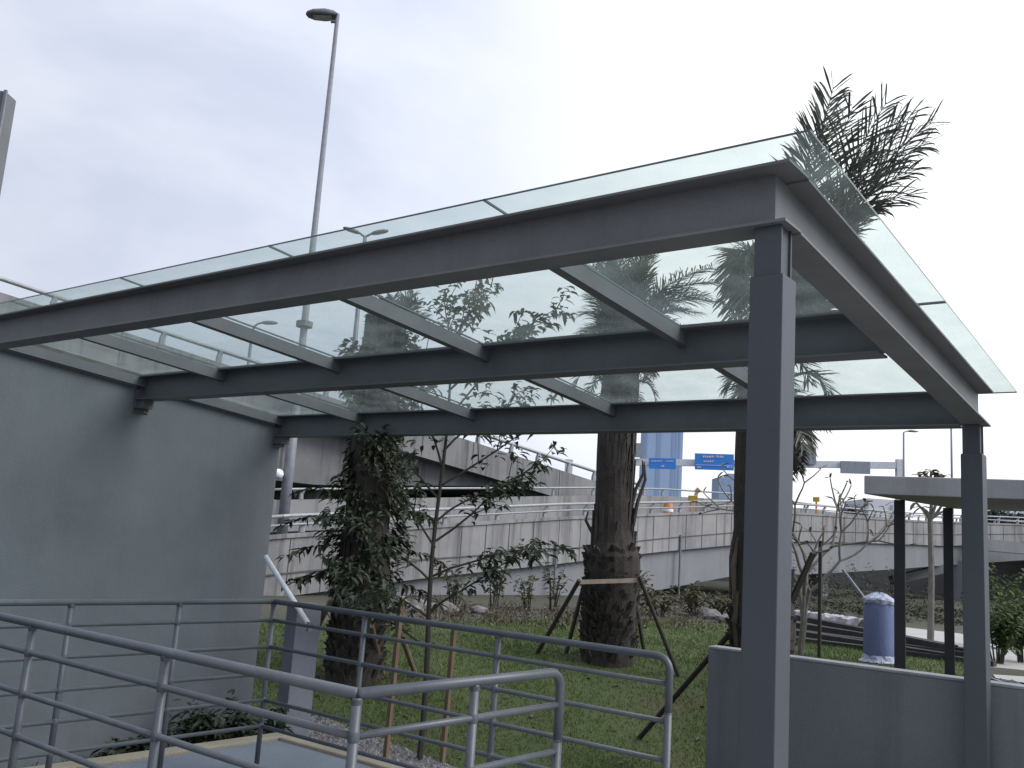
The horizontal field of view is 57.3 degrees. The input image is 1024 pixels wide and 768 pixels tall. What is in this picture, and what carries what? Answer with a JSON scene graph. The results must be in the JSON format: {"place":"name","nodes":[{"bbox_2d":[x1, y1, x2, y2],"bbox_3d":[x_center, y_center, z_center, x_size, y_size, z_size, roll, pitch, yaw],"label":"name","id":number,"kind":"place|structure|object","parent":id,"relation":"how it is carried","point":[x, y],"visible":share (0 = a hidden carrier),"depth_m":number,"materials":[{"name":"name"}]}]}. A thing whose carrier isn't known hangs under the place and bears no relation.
{"place":"outdoors","nodes":[
{"label":"outdoors","id":0,"kind":"place"},
{"bbox_2d":[106,740,374,767],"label":"ramp path","id":1,"kind":"structure","parent":0,"point":[277,754],"depth_m":6.17,"materials":[{"name":"concrete"}]},
{"bbox_2d":[24,732,403,767],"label":"kerb","id":2,"kind":"structure","parent":1,"relation":"on","point":[144,755],"depth_m":6.26,"materials":[{"name":"grey concrete"}]},
{"bbox_2d":[0,612,564,767],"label":"handrail fence","id":3,"kind":"object","parent":1,"relation":"on","point":[354,734],"visible":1,"depth_m":3.21,"materials":[{"name":"grey metal"}]},
{"bbox_2d":[0,599,672,767],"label":"handrail fence","id":4,"kind":"object","parent":1,"relation":"on","point":[360,663],"visible":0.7,"depth_m":5.05,"materials":[{"name":"grey metal"}]},
{"bbox_2d":[0,0,1023,521],"label":"sky","id":5,"kind":"structure","parent":0,"point":[146,135],"materials":[{"name":"white"}]},
{"bbox_2d":[250,617,991,767],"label":"lawn","id":6,"kind":"structure","parent":0,"point":[587,695],"depth_m":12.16,"materials":[{"name":"green plant"}]},
{"bbox_2d":[272,290,452,686],"bbox_3d":[-1.906,1.324,13.011,2.405,5.468,1.470,4,-10,-1],"label":"palm tree","id":7,"kind":"object","parent":6,"relation":"on","point":[362,497],"visible":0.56,"depth_m":12.64,"materials":[{"name":"green plant"}]},
{"bbox_2d":[320,597,416,676],"bbox_3d":[-2.107,3.385,12.494,1.720,1.061,0.830,3,-10,2],"label":"palm prop","id":8,"kind":"object","parent":6,"relation":"on","point":[406,651],"visible":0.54,"depth_m":12.40,"materials":[{"name":"brown wood"}]},
{"bbox_2d":[439,630,456,762],"bbox_3d":[-0.694,3.404,10.166,0.056,1.565,0.078,-4,-12,38],"label":"timber stake","id":9,"kind":"object","parent":6,"relation":"on","point":[448,693],"visible":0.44,"depth_m":10.15,"materials":[{"name":"brown wood"}]},
{"bbox_2d":[258,622,718,767],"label":"fallen leaves","id":10,"kind":"object","parent":6,"relation":"on","point":[532,715],"visible":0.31,"depth_m":11.78,"materials":[{"name":"brown plant"}]},
{"bbox_2d":[535,576,680,676],"bbox_3d":[1.432,3.481,14.010,1.847,1.514,1.313,6,-10,-14],"label":"palm prop","id":11,"kind":"object","parent":6,"relation":"on","point":[638,579],"visible":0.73,"depth_m":13.65,"materials":[{"name":"brown wood"}]},
{"bbox_2d":[568,253,725,667],"bbox_3d":[2.060,0.875,14.327,2.537,6.768,2.336,3,-10,4],"label":"palm tree","id":12,"kind":"object","parent":6,"relation":"on","point":[608,612],"visible":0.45,"depth_m":14.29,"materials":[{"name":"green plant"}]},
{"bbox_2d":[637,630,729,738],"bbox_3d":[2.002,3.328,10.545,0.060,1.727,2.102,8,-11,-22],"label":"timber stake","id":13,"kind":"object","parent":6,"relation":"on","point":[686,683],"visible":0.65,"depth_m":10.60,"materials":[{"name":"brown wood"}]},
{"bbox_2d":[688,461,916,655],"bbox_3d":[4.976,2.970,15.837,3.830,3.350,2.377,5,-10,-6],"label":"frangipani tree","id":14,"kind":"object","parent":6,"relation":"on","point":[804,601],"visible":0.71,"depth_m":15.99,"materials":[{"name":"brown plant"}]},
{"bbox_2d":[817,541,821,657],"bbox_3d":[5.192,3.630,15.806,0.050,1.950,0.050,-4,-12,38],"label":"timber stake","id":15,"kind":"object","parent":6,"relation":"on","point":[819,630],"visible":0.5,"depth_m":15.78,"materials":[{"name":"brown wood"}]},
{"bbox_2d":[858,592,893,663],"bbox_3d":[6.154,4.073,15.704,0.676,1.158,0.663,-4,-12,38],"label":"wrapped drum","id":16,"kind":"object","parent":6,"relation":"on","point":[878,627],"visible":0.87,"depth_m":15.51,"materials":[{"name":"plastic"}]},
{"bbox_2d":[842,569,863,597],"bbox_3d":[5.921,3.478,16.200,0.050,0.527,0.595,8,-11,-22],"label":"leaning pole","id":17,"kind":"object","parent":16,"relation":"on","point":[853,583],"visible":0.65,"depth_m":16.22,"materials":[{"name":"grey metal"}]},
{"bbox_2d":[261,580,1023,683],"bbox_3d":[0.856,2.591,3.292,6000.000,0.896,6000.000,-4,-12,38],"label":"ground","id":18,"kind":"structure","parent":0,"point":[539,601],"depth_m":26.69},
{"bbox_2d":[0,90,15,193],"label":"sign post","id":19,"kind":"object","parent":18,"relation":"on","point":[7,104],"visible":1,"depth_m":10.43,"materials":[{"name":"grey metal"}]},
{"bbox_2d":[0,350,278,767],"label":"building wall","id":20,"kind":"structure","parent":18,"relation":"on","point":[106,492],"depth_m":9.75,"materials":[{"name":"grey paint"}]},
{"bbox_2d":[276,602,321,736],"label":"wall pier","id":21,"kind":"structure","parent":18,"relation":"on","point":[298,638],"depth_m":10.34,"materials":[{"name":"paint"}]},
{"bbox_2d":[263,555,313,631],"bbox_3d":[-2.488,2.303,10.375,0.836,0.767,0.072,-3,-12,33],"label":"white brace","id":22,"kind":"object","parent":21,"relation":"attached to","point":[286,589],"visible":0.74,"depth_m":10.36,"materials":[{"name":"plastic"}]},
{"bbox_2d":[0,276,646,499],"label":"flyover","id":23,"kind":"object","parent":18,"relation":"on","point":[318,462],"visible":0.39,"depth_m":36.83,"materials":[{"name":"concrete"}]},
{"bbox_2d":[247,320,277,364],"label":"street lamp","id":24,"kind":"object","parent":23,"relation":"on","point":[267,322],"visible":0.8,"depth_m":43.94,"materials":[{"name":"grey metal"}]},
{"bbox_2d":[337,227,388,498],"bbox_3d":[-6.713,0.196,38.880,1.955,13.953,0.320,4,-10,1],"label":"street lamp","id":25,"kind":"object","parent":23,"relation":"on","point":[357,311],"visible":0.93,"depth_m":39.41,"materials":[{"name":"grey metal"}]},
{"bbox_2d":[252,708,456,767],"bbox_3d":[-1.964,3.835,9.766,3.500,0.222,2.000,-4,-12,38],"label":"gravel strip","id":26,"kind":"object","parent":18,"relation":"on","point":[365,744],"visible":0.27,"depth_m":10.45,"materials":[{"name":"grey gravel"}]},
{"bbox_2d":[383,597,403,757],"bbox_3d":[-1.273,3.212,10.028,0.055,1.818,0.078,-4,-12,38],"label":"timber stake","id":27,"kind":"object","parent":26,"relation":"on","point":[390,707],"visible":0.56,"depth_m":10.03,"materials":[{"name":"brown wood"}]},
{"bbox_2d":[312,278,582,759],"bbox_3d":[-0.718,1.235,10.424,2.881,5.702,1.484,6,-10,-10],"label":"young tree","id":28,"kind":"object","parent":26,"relation":"on","point":[520,331],"visible":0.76,"depth_m":10.44,"materials":[{"name":"green plant"}]},
{"bbox_2d":[389,595,412,612],"bbox_3d":[-2.461,4.630,19.512,0.763,0.484,0.779,-4,-12,38],"label":"rubble rock","id":29,"kind":"object","parent":18,"relation":"on","point":[408,609],"visible":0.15,"depth_m":19.32,"materials":[{"name":"grey stone"}]},
{"bbox_2d":[408,598,426,612],"bbox_3d":[-2.030,4.703,19.755,0.561,0.396,0.564,-4,-12,38],"label":"rubble rock","id":30,"kind":"object","parent":18,"relation":"on","point":[415,603],"visible":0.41,"depth_m":19.59,"materials":[{"name":"grey stone"}]},
{"bbox_2d":[436,601,458,613],"bbox_3d":[-1.423,4.802,20.066,0.518,0.323,0.516,-4,-12,38],"label":"rubble rock","id":31,"kind":"object","parent":18,"relation":"on","point":[446,603],"visible":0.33,"depth_m":19.95,"materials":[{"name":"grey stone"}]},
{"bbox_2d":[433,561,479,607],"bbox_3d":[-1.313,4.564,21.186,0.778,1.110,1.093,-4,-12,38],"label":"weed plant","id":32,"kind":"object","parent":18,"relation":"on","point":[451,579],"visible":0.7,"depth_m":21.08,"materials":[{"name":"green plant"}]},
{"bbox_2d":[470,605,487,613],"bbox_3d":[-0.713,4.978,20.547,0.394,0.234,0.362,-4,-12,38],"label":"rubble rock","id":33,"kind":"object","parent":18,"relation":"on","point":[476,609],"visible":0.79,"depth_m":20.44,"materials":[{"name":"grey stone"}]},
{"bbox_2d":[481,558,511,609],"bbox_3d":[-0.437,4.712,22.189,0.820,1.275,0.865,5,-10,-6],"label":"weed plant","id":34,"kind":"object","parent":18,"relation":"on","point":[500,583],"visible":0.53,"depth_m":22.06,"materials":[{"name":"green plant"}]},
{"bbox_2d":[508,574,539,610],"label":"weed plant","id":35,"kind":"object","parent":18,"relation":"on","point":[529,589],"visible":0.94,"depth_m":22.50,"materials":[{"name":"green plant"}]},
{"bbox_2d":[541,560,574,610],"bbox_3d":[1.091,4.983,23.088,0.876,1.254,0.788,4,-10,-2],"label":"weed plant","id":36,"kind":"object","parent":18,"relation":"on","point":[551,590],"visible":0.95,"depth_m":23.01,"materials":[{"name":"green plant"}]},
{"bbox_2d":[403,593,728,631],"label":"undergrowth","id":37,"kind":"object","parent":18,"relation":"on","point":[491,613],"visible":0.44,"depth_m":19.95,"materials":[{"name":"green plant"}]},
{"bbox_2d":[263,487,1023,601],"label":"ramp bridge","id":38,"kind":"structure","parent":18,"relation":"on","point":[681,545],"depth_m":36.76,"materials":[{"name":"concrete"}]},
{"bbox_2d":[276,8,339,533],"bbox_3d":[-6.129,-3.213,26.680,1.191,16.379,0.667,3,-10,2],"label":"street lamp","id":39,"kind":"object","parent":38,"relation":"on","point":[304,324],"visible":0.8,"depth_m":26.85,"materials":[{"name":"grey metal"}]},
{"bbox_2d":[663,503,672,512],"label":"traffic barrel","id":40,"kind":"object","parent":38,"relation":"on","point":[667,510],"visible":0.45,"depth_m":41.85,"materials":[{"name":"orange plastic"}]},
{"bbox_2d":[688,495,697,511],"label":"road sign","id":41,"kind":"object","parent":38,"relation":"on","point":[692,498],"visible":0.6,"depth_m":42.60,"materials":[{"name":"yellow metal"}]},
{"bbox_2d":[813,497,819,513],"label":"road sign","id":42,"kind":"object","parent":38,"relation":"on","point":[816,499],"visible":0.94,"depth_m":50.00,"materials":[{"name":"yellow metal"}]},
{"bbox_2d":[638,571,662,605],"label":"shrub","id":43,"kind":"object","parent":18,"relation":"on","point":[644,581],"visible":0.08,"depth_m":24.75,"materials":[{"name":"green plant"}]},
{"bbox_2d":[638,582,687,615],"bbox_3d":[3.756,5.527,23.974,1.727,0.851,1.425,8,-11,-22],"label":"shrub","id":44,"kind":"object","parent":18,"relation":"on","point":[664,602],"visible":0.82,"depth_m":23.83,"materials":[{"name":"green plant"}]},
{"bbox_2d":[677,580,721,615],"bbox_3d":[4.886,5.765,25.244,1.093,0.967,1.499,-4,-12,38],"label":"shrub","id":45,"kind":"object","parent":18,"relation":"on","point":[694,601],"visible":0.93,"depth_m":25.06,"materials":[{"name":"green plant"}]},
{"bbox_2d":[699,608,720,619],"bbox_3d":[5.095,5.954,24.025,0.577,0.391,0.532,4,-10,-1],"label":"rubble rock","id":46,"kind":"object","parent":18,"relation":"on","point":[709,614],"visible":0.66,"depth_m":23.84,"materials":[{"name":"grey stone"}]},
{"bbox_2d":[702,591,731,614],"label":"shrub","id":47,"kind":"object","parent":18,"relation":"on","point":[723,602],"visible":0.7,"depth_m":25.36,"materials":[{"name":"green plant"}]},
{"bbox_2d":[715,613,727,622],"bbox_3d":[5.218,5.787,22.999,0.441,0.308,0.504,0,-11,21],"label":"rubble rock","id":48,"kind":"object","parent":18,"relation":"on","point":[719,618],"visible":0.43,"depth_m":22.86,"materials":[{"name":"grey stone"}]},
{"bbox_2d":[565,443,902,499],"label":"sign gantry","id":49,"kind":"object","parent":18,"relation":"on","point":[701,461],"visible":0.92,"depth_m":87.50,"materials":[{"name":"metal"}]},
{"bbox_2d":[708,66,950,654],"bbox_3d":[3.152,0.497,9.602,2.521,7.499,1.971,-4,-12,38],"label":"palm tree","id":50,"kind":"object","parent":18,"relation":"on","point":[737,266],"visible":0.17,"depth_m":9.84,"materials":[{"name":"green plant"}]},
{"bbox_2d":[843,504,868,515],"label":"tree","id":51,"kind":"object","parent":18,"relation":"on","point":[850,510],"visible":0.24,"depth_m":99.53,"materials":[{"name":"green plant"}]},
{"bbox_2d":[705,645,1023,767],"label":"wall","id":52,"kind":"structure","parent":18,"relation":"on","point":[843,714],"depth_m":6.85,"materials":[{"name":"grey paint"}]},
{"bbox_2d":[792,551,1023,626],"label":"ground cover","id":53,"kind":"object","parent":18,"relation":"on","point":[919,611],"visible":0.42,"depth_m":33.53,"materials":[{"name":"green plant"}]},
{"bbox_2d":[903,430,918,476],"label":"street lamp","id":54,"kind":"object","parent":18,"relation":"on","point":[914,431],"visible":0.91,"depth_m":74.72,"materials":[{"name":"grey metal"}]},
{"bbox_2d":[864,475,1023,675],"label":"flat roof shelter","id":55,"kind":"object","parent":18,"relation":"on","point":[1005,494],"visible":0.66,"depth_m":12.27,"materials":[{"name":"concrete"}]},
{"bbox_2d":[950,429,953,521],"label":"street lamp","id":56,"kind":"object","parent":18,"relation":"on","point":[951,450],"depth_m":77.31,"materials":[{"name":"grey metal"}]},
{"bbox_2d":[906,627,1023,682],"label":"footpath","id":57,"kind":"structure","parent":18,"relation":"on","point":[1010,661],"depth_m":19.63,"materials":[{"name":"concrete"}]},
{"bbox_2d":[796,629,962,656],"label":"timber beam","id":58,"kind":"structure","parent":57,"relation":"on","point":[958,653],"depth_m":18.30,"materials":[{"name":"black wood"}]},
{"bbox_2d":[796,622,962,650],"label":"timber beam","id":59,"kind":"structure","parent":58,"relation":"on","point":[827,629],"depth_m":20.18,"materials":[{"name":"black wood"}]},
{"bbox_2d":[796,615,957,648],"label":"timber beam","id":60,"kind":"structure","parent":59,"relation":"on","point":[910,639],"depth_m":19.99,"materials":[{"name":"wood"}]},
{"bbox_2d":[794,610,862,626],"bbox_3d":[7.379,5.426,21.577,0.799,0.258,2.566,7,-10,-18],"label":"plastic sheet","id":61,"kind":"object","parent":60,"relation":"on","point":[852,620],"visible":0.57,"depth_m":21.16,"materials":[{"name":"white plastic"}]},
{"bbox_2d":[796,637,996,666],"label":"timber beam","id":62,"kind":"structure","parent":57,"relation":"on","point":[993,663],"depth_m":17.12,"materials":[{"name":"black wood"}]},
{"bbox_2d":[796,630,943,654],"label":"timber beam","id":63,"kind":"structure","parent":62,"relation":"on","point":[834,638],"depth_m":18.23,"materials":[{"name":"black wood"}]},
{"bbox_2d":[909,469,950,639],"bbox_3d":[9.310,3.817,20.838,0.810,3.851,1.045,-4,-12,38],"label":"frangipani tree","id":64,"kind":"object","parent":57,"relation":"on","point":[931,514],"visible":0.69,"depth_m":20.92,"materials":[{"name":"grey plant"}]},
{"bbox_2d":[991,677,1020,683],"bbox_3d":[7.101,4.186,13.053,0.257,0.100,2.006,6,-10,-15],"label":"plastic sheet","id":65,"kind":"object","parent":57,"relation":"on","point":[1009,681],"visible":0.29,"depth_m":13.27,"materials":[{"name":"white plastic"}]},
{"bbox_2d":[989,601,1023,663],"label":"shrub","id":66,"kind":"object","parent":57,"relation":"on","point":[1002,634],"visible":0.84,"depth_m":16.83,"materials":[{"name":"green plant"}]},
{"bbox_2d":[989,583,1023,662],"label":"shrub","id":67,"kind":"object","parent":57,"relation":"on","point":[1020,646],"visible":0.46,"depth_m":17.59,"materials":[{"name":"green plant"}]},
{"bbox_2d":[989,560,1023,649],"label":"shrub","id":68,"kind":"object","parent":57,"relation":"on","point":[1018,592],"visible":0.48,"depth_m":20.63,"materials":[{"name":"green plant"}]},
{"bbox_2d":[988,510,1007,522],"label":"tree","id":69,"kind":"object","parent":18,"relation":"on","point":[994,513],"visible":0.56,"depth_m":94.30,"materials":[{"name":"green plant"}]},
{"bbox_2d":[1000,511,1017,523],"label":"tree","id":70,"kind":"object","parent":18,"relation":"on","point":[1011,515],"visible":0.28,"depth_m":99.30,"materials":[{"name":"green plant"}]},
{"bbox_2d":[1013,511,1023,523],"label":"tree","id":71,"kind":"object","parent":18,"relation":"on","point":[1021,514],"visible":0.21,"depth_m":103.43,"materials":[{"name":"green plant"}]},
{"bbox_2d":[638,433,682,496],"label":"tower building","id":72,"kind":"structure","parent":0,"point":[662,445],"depth_m":628.42,"materials":[{"name":"blue glass"}]},
{"bbox_2d":[711,473,733,499],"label":"apartment block","id":73,"kind":"structure","parent":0,"point":[725,481],"depth_m":706.29,"materials":[{"name":"blue glass"}]},
{"bbox_2d":[844,498,893,517],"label":"white building","id":74,"kind":"structure","parent":0,"point":[875,503],"depth_m":190.97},
{"bbox_2d":[988,510,1023,522],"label":"white building","id":75,"kind":"structure","parent":0,"point":[1010,512],"depth_m":230.81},
{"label":"paved path","id":76,"kind":"structure","parent":0,"visible":0},
{"bbox_2d":[0,129,1016,767],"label":"glass canopy","id":77,"kind":"object","parent":76,"relation":"on","point":[784,213],"visible":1,"depth_m":5.76,"materials":[{"name":"grey paint"}]},
{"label":"planting bed ground","id":78,"kind":"structure","parent":0,"visible":0},
{"bbox_2d":[89,737,149,757],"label":"bed plant","id":79,"kind":"object","parent":78,"relation":"on","point":[123,749],"visible":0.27,"depth_m":9.16,"materials":[{"name":"green plant"}]},
{"bbox_2d":[133,713,228,750],"bbox_3d":[-3.311,3.637,9.420,0.726,0.513,0.906,3,-10,4],"label":"bed plant","id":80,"kind":"object","parent":78,"relation":"on","point":[184,727],"visible":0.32,"depth_m":9.51,"materials":[{"name":"green plant"}]},
{"bbox_2d":[171,699,256,742],"bbox_3d":[-3.094,3.564,9.675,0.974,0.650,0.820,4,-10,-1],"label":"bed plant","id":81,"kind":"object","parent":78,"relation":"on","point":[204,717],"visible":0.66,"depth_m":9.56,"materials":[{"name":"green plant"}]},
{"bbox_2d":[218,689,293,738],"bbox_3d":[-2.733,3.604,9.850,0.816,0.638,0.834,4,-10,-1],"label":"bed plant","id":82,"kind":"object","parent":78,"relation":"on","point":[271,723],"visible":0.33,"depth_m":9.89,"materials":[{"name":"green plant"}]}
]}

